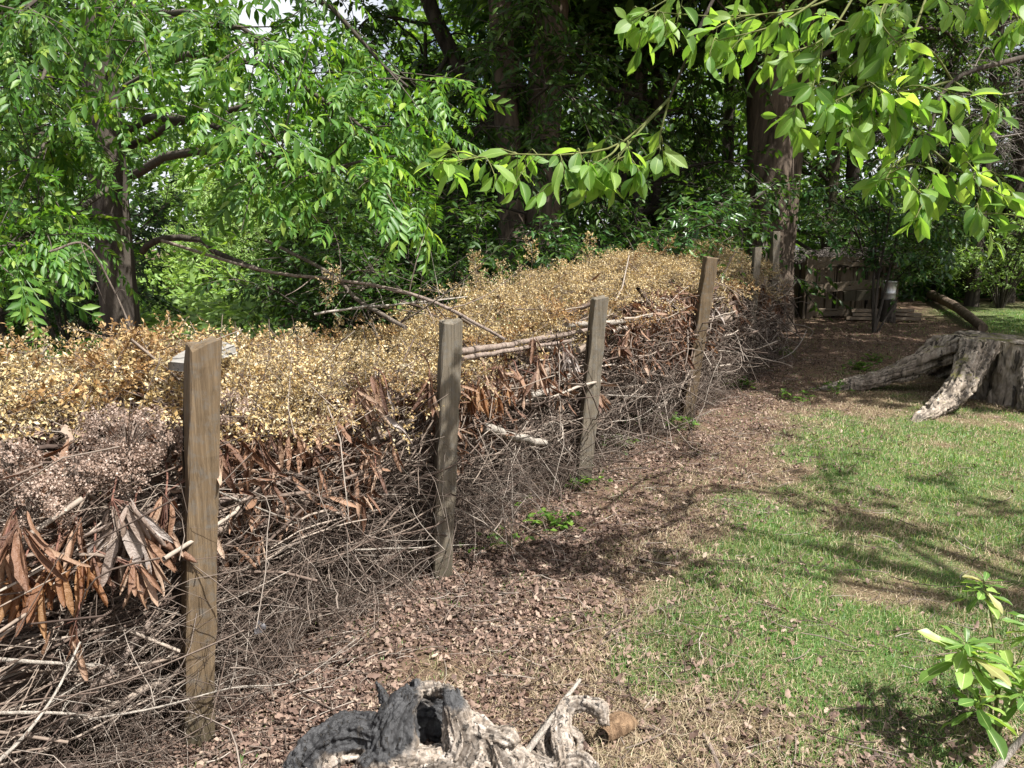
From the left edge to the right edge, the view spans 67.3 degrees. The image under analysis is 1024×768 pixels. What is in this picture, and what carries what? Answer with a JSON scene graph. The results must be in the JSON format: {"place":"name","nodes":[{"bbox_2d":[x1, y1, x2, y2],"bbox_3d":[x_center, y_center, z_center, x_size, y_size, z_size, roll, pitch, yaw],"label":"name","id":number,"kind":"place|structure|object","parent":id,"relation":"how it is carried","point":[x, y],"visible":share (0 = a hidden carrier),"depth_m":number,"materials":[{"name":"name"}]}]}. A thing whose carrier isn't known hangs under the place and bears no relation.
{"place":"outdoors","nodes":[
{"label":"outdoors","id":0,"kind":"place"},
{"bbox_2d":[0,250,1023,767],"bbox_3d":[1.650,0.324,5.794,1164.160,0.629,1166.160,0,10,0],"label":"ground","id":1,"kind":"structure","parent":0,"point":[982,310],"depth_m":3.86,"materials":[{"name":"soil"}]},
{"bbox_2d":[0,0,197,344],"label":"broadleaf tree","id":2,"kind":"object","parent":1,"relation":"on","point":[3,325],"visible":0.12,"depth_m":11.16,"materials":[{"name":"green plant"}]},
{"bbox_2d":[0,0,204,323],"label":"woodland tree","id":3,"kind":"object","parent":1,"relation":"on","point":[82,192],"visible":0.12,"depth_m":12.57,"materials":[{"name":"green plant"}]},
{"bbox_2d":[0,169,208,352],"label":"shrub","id":4,"kind":"object","parent":1,"relation":"on","point":[157,213],"visible":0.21,"depth_m":9.97,"materials":[{"name":"green plant"}]},
{"bbox_2d":[2,0,240,284],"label":"woodland tree","id":5,"kind":"object","parent":1,"relation":"on","point":[176,4],"visible":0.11,"depth_m":20.14,"materials":[{"name":"green plant"}]},
{"bbox_2d":[179,336,221,749],"bbox_3d":[-1.000,0.592,2.461,0.203,1.486,0.141,-7,12,-33],"label":"fence post","id":6,"kind":"object","parent":1,"relation":"on","point":[201,414],"visible":0.84,"depth_m":2.40,"materials":[{"name":"brown wood"}]},
{"bbox_2d":[143,216,270,289],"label":"shrub","id":7,"kind":"object","parent":1,"relation":"on","point":[198,258],"visible":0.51,"depth_m":20.04,"materials":[{"name":"green plant"}]},
{"bbox_2d":[143,145,294,269],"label":"shrub","id":8,"kind":"object","parent":1,"relation":"on","point":[187,187],"visible":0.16,"depth_m":23.99,"materials":[{"name":"green plant"}]},
{"bbox_2d":[0,0,513,434],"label":"walnut tree","id":9,"kind":"object","parent":1,"relation":"on","point":[104,130],"visible":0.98,"depth_m":4.83,"materials":[{"name":"green plant"}]},
{"bbox_2d":[180,149,369,278],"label":"shrub","id":10,"kind":"object","parent":1,"relation":"on","point":[268,231],"visible":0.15,"depth_m":22.86,"materials":[{"name":"green plant"}]},
{"bbox_2d":[190,181,482,354],"bbox_3d":[-1.917,-1.287,9.351,3.508,2.272,2.960,0,10,0],"label":"shrub","id":11,"kind":"object","parent":1,"relation":"on","point":[261,286],"visible":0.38,"depth_m":8.97,"materials":[{"name":"green plant"}]},
{"bbox_2d":[235,226,460,342],"bbox_3d":[-1.924,-1.133,10.341,2.664,1.882,2.989,5,11,28],"label":"shrub","id":12,"kind":"object","parent":1,"relation":"on","point":[294,245],"visible":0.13,"depth_m":9.59,"materials":[{"name":"green plant"}]},
{"bbox_2d":[0,257,797,744],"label":"brush leaf litter","id":13,"kind":"object","parent":1,"relation":"on","point":[270,467],"visible":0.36,"depth_m":3.17,"materials":[{"name":"plant"}]},
{"bbox_2d":[0,243,801,767],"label":"brush sticks","id":14,"kind":"object","parent":1,"relation":"on","point":[32,673],"visible":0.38,"depth_m":2.95,"materials":[{"name":"wood"}]},
{"bbox_2d":[0,546,41,640],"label":"dead leaf bunch","id":15,"kind":"object","parent":14,"relation":"on","point":[13,606],"visible":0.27,"depth_m":1.99,"materials":[{"name":"plant"}]},
{"bbox_2d":[0,433,55,525],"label":"dried flower head","id":16,"kind":"object","parent":14,"relation":"on","point":[6,465],"visible":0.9,"depth_m":2.02},
{"bbox_2d":[0,465,83,535],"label":"dried flower head","id":17,"kind":"object","parent":14,"relation":"on","point":[51,504],"visible":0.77,"depth_m":2.05},
{"bbox_2d":[0,503,90,598],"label":"dead leaf bunch","id":18,"kind":"object","parent":14,"relation":"on","point":[13,563],"visible":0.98,"depth_m":1.96,"materials":[{"name":"plant"}]},
{"bbox_2d":[0,688,99,720],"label":"stick","id":19,"kind":"object","parent":14,"relation":"on","point":[31,712],"visible":0.84,"depth_m":1.98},
{"bbox_2d":[0,631,116,678],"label":"stick","id":20,"kind":"object","parent":14,"relation":"on","point":[28,661],"visible":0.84,"depth_m":2.01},
{"bbox_2d":[29,493,92,582],"bbox_3d":[-1.268,0.444,2.151,0.163,0.239,0.269,-6,11,-29],"label":"dead leaf bunch","id":21,"kind":"object","parent":14,"relation":"on","point":[68,551],"visible":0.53,"depth_m":2.11,"materials":[{"name":"plant"}]},
{"bbox_2d":[40,601,87,682],"bbox_3d":[-1.250,0.693,2.142,0.112,0.196,0.263,-5,11,-27],"label":"dead leaf bunch","id":22,"kind":"object","parent":14,"relation":"hanging from","point":[73,644],"visible":0.79,"depth_m":2.07,"materials":[{"name":"plant"}]},
{"bbox_2d":[26,511,108,640],"bbox_3d":[-1.199,0.517,2.098,0.174,0.265,0.342,-4,11,-19],"label":"dead leaf bunch","id":23,"kind":"object","parent":14,"relation":"on","point":[61,588],"visible":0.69,"depth_m":2.04,"materials":[{"name":"plant"}]},
{"bbox_2d":[36,449,111,521],"bbox_3d":[-1.241,0.339,2.194,0.185,0.306,0.169,-6,11,-29],"label":"dried flower head","id":24,"kind":"object","parent":14,"relation":"on","point":[80,481],"visible":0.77,"depth_m":2.16},
{"bbox_2d":[61,476,173,586],"bbox_3d":[-1.105,0.427,2.230,0.275,0.291,0.322,0,10,0],"label":"dead leaf bunch","id":25,"kind":"object","parent":14,"relation":"on","point":[123,514],"visible":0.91,"depth_m":2.19,"materials":[{"name":"plant"}]},
{"bbox_2d":[72,437,162,509],"bbox_3d":[-1.172,0.329,2.303,0.229,0.336,0.239,7,12,33],"label":"dried flower head","id":26,"kind":"object","parent":14,"relation":"on","point":[117,468],"visible":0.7,"depth_m":2.25},
{"bbox_2d":[74,521,162,610],"bbox_3d":[-1.145,0.525,2.203,0.211,0.214,0.319,-6,12,-32],"label":"dead leaf bunch","id":27,"kind":"object","parent":14,"relation":"on","point":[150,581],"visible":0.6,"depth_m":2.16,"materials":[{"name":"plant"}]},
{"bbox_2d":[68,596,172,712],"bbox_3d":[-1.178,0.812,2.336,0.029,0.212,0.364,5,11,26],"label":"stick","id":28,"kind":"object","parent":14,"relation":"on","point":[124,654],"visible":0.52,"depth_m":2.32,"materials":[{"name":"wood"}]},
{"bbox_2d":[70,399,176,498],"bbox_3d":[-1.166,0.221,2.330,0.294,0.358,0.244,0,10,0],"label":"dried flower head","id":29,"kind":"object","parent":14,"relation":"on","point":[133,432],"visible":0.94,"depth_m":2.29},
{"bbox_2d":[114,486,176,589],"bbox_3d":[-1.109,0.476,2.325,0.190,0.268,0.302,0,10,0],"label":"dead leaf bunch","id":30,"kind":"object","parent":14,"relation":"on","point":[154,549],"visible":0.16,"depth_m":2.28,"materials":[{"name":"plant"}]},
{"bbox_2d":[111,541,197,608],"bbox_3d":[-1.075,0.538,2.337,0.202,0.225,0.283,0,10,0],"label":"dead leaf bunch","id":31,"kind":"object","parent":14,"relation":"on","point":[170,547],"visible":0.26,"depth_m":2.27,"materials":[{"name":"plant"}]},
{"bbox_2d":[139,417,183,480],"bbox_3d":[-1.094,0.261,2.445,0.186,0.305,0.175,-6,12,-32],"label":"dried flower head","id":32,"kind":"object","parent":14,"relation":"on","point":[172,446],"visible":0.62,"depth_m":2.42},
{"bbox_2d":[57,310,277,416],"bbox_3d":[-1.379,-0.084,2.940,0.700,0.377,0.706,5,11,26],"label":"rust bough","id":33,"kind":"object","parent":14,"relation":"on","point":[153,337],"visible":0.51,"depth_m":2.84,"materials":[{"name":"brown plant"}]},
{"bbox_2d":[148,456,235,563],"bbox_3d":[-1.023,0.390,2.417,0.244,0.319,0.248,0,10,0],"label":"dead leaf bunch","id":34,"kind":"object","parent":14,"relation":"on","point":[158,514],"visible":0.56,"depth_m":2.37,"materials":[{"name":"plant"}]},
{"bbox_2d":[139,234,262,272],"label":"dead branch","id":35,"kind":"object","parent":14,"relation":"on","point":[145,247],"visible":0.81,"depth_m":6.12,"materials":[{"name":"wood"}]},
{"bbox_2d":[220,387,253,464],"bbox_3d":[-0.977,0.166,2.646,0.190,0.312,0.183,-7,12,-33],"label":"dried flower head","id":36,"kind":"object","parent":14,"relation":"on","point":[231,395],"visible":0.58,"depth_m":2.62},
{"bbox_2d":[161,224,522,340],"bbox_3d":[-1.136,-0.605,4.880,3.212,0.789,0.686,7,12,37],"label":"dead branch","id":37,"kind":"object","parent":14,"relation":"on","point":[395,290],"visible":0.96,"depth_m":4.69,"materials":[{"name":"wood"}]},
{"bbox_2d":[333,482,381,534],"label":"dead leaf bunch","id":38,"kind":"object","parent":14,"relation":"hanging from","point":[362,509],"visible":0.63,"depth_m":3.20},
{"bbox_2d":[336,446,387,503],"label":"dead leaf bunch","id":39,"kind":"object","parent":14,"relation":"on","point":[369,480],"visible":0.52,"depth_m":3.27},
{"bbox_2d":[342,372,388,429],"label":"dead leaf bunch","id":40,"kind":"object","parent":14,"relation":"on","point":[369,401],"visible":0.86,"depth_m":3.17,"materials":[{"name":"plant"}]},
{"bbox_2d":[364,416,403,474],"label":"dead leaf bunch","id":41,"kind":"object","parent":14,"relation":"on","point":[379,458],"visible":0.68,"depth_m":3.38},
{"bbox_2d":[264,209,506,352],"bbox_3d":[-0.848,-0.623,4.756,2.154,0.995,1.066,4,11,20],"label":"dead branch","id":42,"kind":"object","parent":14,"relation":"on","point":[371,308],"visible":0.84,"depth_m":4.73,"materials":[{"name":"wood"}]},
{"bbox_2d":[366,367,406,443],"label":"dead leaf bunch","id":43,"kind":"object","parent":14,"relation":"on","point":[392,421],"visible":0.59,"depth_m":3.32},
{"bbox_2d":[0,231,793,479],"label":"dried foliage","id":44,"kind":"object","parent":14,"relation":"on","point":[125,357],"visible":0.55,"depth_m":3.58,"materials":[{"name":"yellow plant"}]},
{"bbox_2d":[49,232,131,328],"bbox_3d":[-2.013,-0.473,3.691,0.310,0.517,0.134,-10,14,-44],"label":"stick","id":45,"kind":"object","parent":44,"relation":"on","point":[81,243],"visible":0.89,"depth_m":3.71,"materials":[{"name":"wood"}]},
{"bbox_2d":[168,339,236,371],"bbox_3d":[-1.111,-0.105,2.764,0.185,0.064,0.547,0,10,0],"label":"board","id":46,"kind":"object","parent":44,"relation":"on","point":[176,363],"visible":0.34,"depth_m":2.67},
{"bbox_2d":[314,241,496,334],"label":"dead branch","id":47,"kind":"object","parent":14,"relation":"on","point":[362,307],"visible":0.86,"depth_m":4.65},
{"bbox_2d":[410,353,438,418],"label":"dead leaf bunch","id":48,"kind":"object","parent":14,"relation":"hanging from","point":[428,389],"visible":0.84,"depth_m":3.64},
{"bbox_2d":[460,370,488,421],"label":"dead leaf bunch","id":49,"kind":"object","parent":14,"relation":"on","point":[474,405],"visible":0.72,"depth_m":4.00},
{"bbox_2d":[476,358,508,402],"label":"dead leaf bunch","id":50,"kind":"object","parent":14,"relation":"on","point":[493,369],"visible":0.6,"depth_m":4.19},
{"bbox_2d":[480,423,547,445],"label":"cut branch","id":51,"kind":"object","parent":14,"relation":"on","point":[503,431],"visible":0.79,"depth_m":4.46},
{"bbox_2d":[462,337,575,360],"bbox_3d":[0.086,-0.219,4.619,0.035,0.072,1.445,5,11,28],"label":"pole","id":52,"kind":"object","parent":14,"relation":"on","point":[486,354],"visible":0.9,"depth_m":4.38,"materials":[{"name":"brown wood"}]},
{"bbox_2d":[462,328,587,354],"bbox_3d":[0.150,-0.285,4.754,0.044,0.073,1.756,5,11,28],"label":"pole","id":53,"kind":"object","parent":52,"relation":"on","point":[478,348],"visible":0.72,"depth_m":4.42,"materials":[{"name":"brown wood"}]},
{"bbox_2d":[504,359,546,408],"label":"dead leaf bunch","id":54,"kind":"object","parent":14,"relation":"hanging from","point":[535,377],"visible":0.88,"depth_m":4.42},
{"bbox_2d":[522,336,547,379],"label":"dead leaf bunch","id":55,"kind":"object","parent":14,"relation":"on","point":[538,364],"visible":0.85,"depth_m":4.64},
{"bbox_2d":[555,343,579,378],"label":"dead leaf bunch","id":56,"kind":"object","parent":14,"relation":"on","point":[566,361],"visible":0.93,"depth_m":4.97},
{"bbox_2d":[610,329,634,366],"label":"dead leaf bunch","id":57,"kind":"object","parent":14,"relation":"on","point":[622,352],"visible":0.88,"depth_m":5.76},
{"bbox_2d":[309,0,494,259],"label":"leaning tree","id":58,"kind":"object","parent":1,"relation":"on","point":[442,35],"visible":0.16,"depth_m":12.56,"materials":[{"name":"green plant"}]},
{"bbox_2d":[0,246,815,767],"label":"brush twigs","id":59,"kind":"object","parent":1,"relation":"on","point":[530,474],"visible":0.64,"depth_m":3.05,"materials":[{"name":"wood"}]},
{"bbox_2d":[0,636,121,761],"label":"stick","id":60,"kind":"object","parent":59,"relation":"on","point":[20,739],"visible":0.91,"depth_m":1.99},
{"bbox_2d":[282,678,538,767],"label":"driftwood stump","id":61,"kind":"object","parent":1,"relation":"on","point":[399,726],"visible":0.99,"depth_m":2.37,"materials":[{"name":"grey wood"}]},
{"bbox_2d":[247,0,580,318],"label":"woodland tree","id":62,"kind":"object","parent":1,"relation":"on","point":[432,66],"visible":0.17,"depth_m":13.32,"materials":[{"name":"green plant"}]},
{"bbox_2d":[430,318,462,579],"bbox_3d":[-0.327,0.399,3.757,0.175,1.437,0.106,-3,10,-17],"label":"fence post","id":63,"kind":"object","parent":1,"relation":"on","point":[449,362],"visible":0.81,"depth_m":3.69,"materials":[{"name":"brown wood"}]},
{"bbox_2d":[310,170,586,343],"bbox_3d":[-0.587,-1.158,8.782,3.000,2.325,3.004,0,10,0],"label":"shrub","id":64,"kind":"object","parent":1,"relation":"on","point":[478,208],"visible":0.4,"depth_m":8.38,"materials":[{"name":"green plant"}]},
{"bbox_2d":[408,0,607,263],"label":"woodland tree","id":65,"kind":"object","parent":1,"relation":"on","point":[450,6],"visible":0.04,"depth_m":19.28,"materials":[{"name":"green plant"}]},
{"bbox_2d":[0,308,1023,767],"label":"grass","id":66,"kind":"structure","parent":1,"relation":"on","point":[810,538],"depth_m":3.65,"materials":[{"name":"plant"}]},
{"bbox_2d":[0,0,1023,270],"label":"woods","id":67,"kind":"object","parent":1,"relation":"on","point":[200,4],"visible":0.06,"depth_m":30.63,"materials":[{"name":"green plant"}]},
{"bbox_2d":[0,249,1023,403],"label":"undergrowth","id":68,"kind":"object","parent":1,"relation":"on","point":[194,276],"visible":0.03,"depth_m":14.96,"materials":[{"name":"green plant"}]},
{"bbox_2d":[6,314,1023,767],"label":"fallen leaves","id":69,"kind":"object","parent":1,"relation":"on","point":[356,678],"visible":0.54,"depth_m":3.24,"materials":[{"name":"brown plant"}]},
{"bbox_2d":[89,616,380,719],"bbox_3d":[-0.822,0.995,2.690,0.201,0.323,1.226,7,12,33],"label":"stick","id":70,"kind":"object","parent":69,"relation":"on","point":[178,701],"visible":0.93,"depth_m":2.47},
{"bbox_2d":[303,0,766,340],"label":"twin trunk tree","id":71,"kind":"object","parent":1,"relation":"on","point":[542,101],"visible":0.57,"depth_m":10.38,"materials":[{"name":"green plant"}]},
{"bbox_2d":[514,494,586,531],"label":"weed","id":72,"kind":"object","parent":1,"relation":"on","point":[550,517],"visible":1,"depth_m":4.52,"materials":[{"name":"green plant"}]},
{"bbox_2d":[428,0,693,269],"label":"woodland tree","id":73,"kind":"object","parent":1,"relation":"on","point":[519,49],"visible":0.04,"depth_m":16.29,"materials":[{"name":"green plant"}]},
{"bbox_2d":[531,695,609,767],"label":"driftwood root","id":74,"kind":"object","parent":1,"relation":"on","point":[563,733],"visible":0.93,"depth_m":2.43,"materials":[{"name":"grey wood"}]},
{"bbox_2d":[526,678,581,752],"bbox_3d":[0.125,1.080,2.465,0.025,0.148,0.330,9,13,41],"label":"stick","id":75,"kind":"object","parent":74,"relation":"on","point":[535,740],"visible":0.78,"depth_m":2.43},
{"bbox_2d":[573,295,608,483],"bbox_3d":[0.531,0.116,5.261,0.215,1.439,0.107,-2,10,-12],"label":"fence post","id":76,"kind":"object","parent":1,"relation":"on","point":[594,348],"visible":0.81,"depth_m":5.19,"materials":[{"name":"brown wood"}]},
{"bbox_2d":[448,0,774,276],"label":"woodland tree","id":77,"kind":"object","parent":1,"relation":"on","point":[625,176],"visible":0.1,"depth_m":13.15,"materials":[{"name":"green plant"}]},
{"bbox_2d":[490,1,746,271],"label":"woodland tree","id":78,"kind":"object","parent":1,"relation":"on","point":[686,137],"visible":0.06,"depth_m":17.44,"materials":[{"name":"green plant"}]},
{"bbox_2d":[601,711,638,741],"bbox_3d":[0.359,1.130,2.550,0.162,0.077,0.060,-9,13,-41],"label":"rock","id":79,"kind":"object","parent":1,"relation":"on","point":[622,723],"visible":0.91,"depth_m":2.52,"materials":[{"name":"stone"}]},
{"bbox_2d":[481,190,782,343],"bbox_3d":[1.236,-1.298,9.741,3.497,2.164,3.405,-3,10,-17],"label":"shrub","id":80,"kind":"object","parent":1,"relation":"on","point":[690,228],"visible":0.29,"depth_m":8.90,"materials":[{"name":"green plant"}]},
{"bbox_2d":[563,1,746,258],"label":"tree","id":81,"kind":"object","parent":1,"relation":"on","point":[655,103],"visible":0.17,"depth_m":14.21,"materials":[{"name":"green plant"}]},
{"bbox_2d":[455,0,856,320],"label":"woodland tree","id":82,"kind":"object","parent":1,"relation":"on","point":[592,13],"visible":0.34,"depth_m":12.31,"materials":[{"name":"green plant"}]},
{"bbox_2d":[552,157,818,300],"bbox_3d":[2.574,-1.925,11.095,3.360,2.820,3.436,4,11,20],"label":"shrub","id":83,"kind":"object","parent":1,"relation":"on","point":[631,212],"visible":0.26,"depth_m":10.73,"materials":[{"name":"green plant"}]},
{"bbox_2d":[351,329,1023,767],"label":"dry grass","id":84,"kind":"structure","parent":1,"relation":"on","point":[775,669],"depth_m":3.46,"materials":[{"name":"plant"}]},
{"bbox_2d":[679,256,717,420],"bbox_3d":[1.696,-0.336,7.058,0.306,1.656,0.118,-1,10,-5],"label":"fence post","id":85,"kind":"object","parent":1,"relation":"on","point":[706,283],"visible":0.61,"depth_m":6.97,"materials":[{"name":"brown wood"}]},
{"bbox_2d":[413,0,1023,260],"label":"broadleaf tree","id":86,"kind":"object","parent":1,"relation":"on","point":[875,31],"visible":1,"depth_m":2.89,"materials":[{"name":"green plant"}]},
{"bbox_2d":[649,1,825,256],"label":"woodland tree","id":87,"kind":"object","parent":1,"relation":"on","point":[730,114],"visible":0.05,"depth_m":20.81,"materials":[{"name":"green plant"}]},
{"bbox_2d":[742,247,761,376],"bbox_3d":[2.850,-0.787,9.145,0.115,1.661,0.548,4,11,23],"label":"fence post","id":88,"kind":"object","parent":1,"relation":"on","point":[756,258],"visible":0.44,"depth_m":9.14,"materials":[{"name":"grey wood"}]},
{"bbox_2d":[766,231,779,352],"bbox_3d":[3.555,-1.154,10.482,0.132,1.825,0.268,0,10,0],"label":"fence post","id":89,"kind":"object","parent":1,"relation":"on","point":[774,252],"visible":0.38,"depth_m":10.39,"materials":[{"name":"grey wood"}]},
{"bbox_2d":[607,0,1003,330],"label":"forest tree","id":90,"kind":"object","parent":1,"relation":"on","point":[758,139],"visible":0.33,"depth_m":12.98,"materials":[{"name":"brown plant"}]},
{"bbox_2d":[668,0,1019,268],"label":"forest tree","id":91,"kind":"object","parent":1,"relation":"on","point":[922,30],"visible":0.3,"depth_m":14.34,"materials":[{"name":"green plant"}]},
{"bbox_2d":[794,255,901,318],"bbox_3d":[6.450,-1.907,15.006,1.818,1.205,1.415,1,10,7],"label":"pallet bin","id":92,"kind":"object","parent":1,"relation":"on","point":[826,304],"visible":0.37,"depth_m":14.47,"materials":[{"name":"brown wood"}]},
{"bbox_2d":[794,247,930,270],"bbox_3d":[6.407,-2.433,14.847,2.860,0.550,1.611,1,10,7],"label":"bin brush","id":93,"kind":"object","parent":92,"relation":"on","point":[820,253],"visible":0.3,"depth_m":14.55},
{"bbox_2d":[714,0,1023,300],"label":"woodland tree","id":94,"kind":"object","parent":1,"relation":"on","point":[832,176],"visible":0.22,"depth_m":16.00,"materials":[{"name":"green plant"}]},
{"bbox_2d":[797,179,961,268],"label":"shrub","id":95,"kind":"object","parent":1,"relation":"on","point":[812,238],"visible":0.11,"depth_m":18.01,"materials":[{"name":"green plant"}]},
{"bbox_2d":[741,0,1023,297],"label":"woodland tree","id":96,"kind":"object","parent":1,"relation":"on","point":[852,169],"visible":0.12,"depth_m":16.51,"materials":[{"name":"green plant"}]},
{"bbox_2d":[797,183,993,311],"bbox_3d":[6.635,-2.475,14.510,3.075,2.507,3.618,-9,13,-40],"label":"shrub","id":97,"kind":"object","parent":1,"relation":"on","point":[929,258],"visible":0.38,"depth_m":14.03,"materials":[{"name":"green plant"}]},
{"bbox_2d":[780,134,1014,332],"bbox_3d":[6.240,-2.416,12.579,3.678,3.183,1.402,1,10,8],"label":"sapling","id":98,"kind":"object","parent":1,"relation":"on","point":[874,253],"visible":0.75,"depth_m":12.60,"materials":[{"name":"green plant"}]},
{"bbox_2d":[803,0,1023,290],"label":"woodland tree","id":99,"kind":"object","parent":1,"relation":"on","point":[894,63],"visible":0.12,"depth_m":18.50,"materials":[{"name":"green plant"}]},
{"bbox_2d":[814,330,1023,422],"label":"tree stump","id":100,"kind":"object","parent":1,"relation":"on","point":[982,366],"visible":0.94,"depth_m":7.73,"materials":[{"name":"grey wood"}]},
{"bbox_2d":[839,0,1023,306],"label":"dying conifer","id":101,"kind":"object","parent":1,"relation":"on","point":[971,298],"visible":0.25,"depth_m":15.96,"materials":[{"name":"green plant"}]},
{"bbox_2d":[926,290,987,331],"bbox_3d":[8.668,-1.498,15.064,0.232,0.405,5.646,4,11,20],"label":"fallen log","id":102,"kind":"object","parent":1,"relation":"on","point":[970,317],"visible":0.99,"depth_m":14.38,"materials":[{"name":"brown wood"}]},
{"bbox_2d":[893,175,1023,287],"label":"shrub","id":103,"kind":"object","parent":1,"relation":"on","point":[963,279],"visible":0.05,"depth_m":17.12,"materials":[{"name":"green plant"}]},
{"bbox_2d":[898,4,1023,302],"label":"dark conifer","id":104,"kind":"object","parent":1,"relation":"on","point":[1012,183],"visible":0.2,"depth_m":16.86,"materials":[{"name":"green plant"}]},
{"bbox_2d":[918,571,1023,760],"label":"seedling shrub","id":105,"kind":"object","parent":1,"relation":"on","point":[994,725],"visible":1,"depth_m":2.45,"materials":[{"name":"green plant"}]},
{"bbox_2d":[926,204,1023,307],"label":"shrub","id":106,"kind":"object","parent":1,"relation":"on","point":[998,301],"visible":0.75,"depth_m":16.23,"materials":[{"name":"green plant"}]},
{"bbox_2d":[991,732,1023,767],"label":"stick","id":107,"kind":"object","parent":1,"relation":"on","point":[1013,747],"visible":0.88,"depth_m":2.31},
{"bbox_2d":[1,0,1023,249],"label":"sky","id":108,"kind":"structure","parent":0,"point":[285,7],"materials":[{"name":"white"}]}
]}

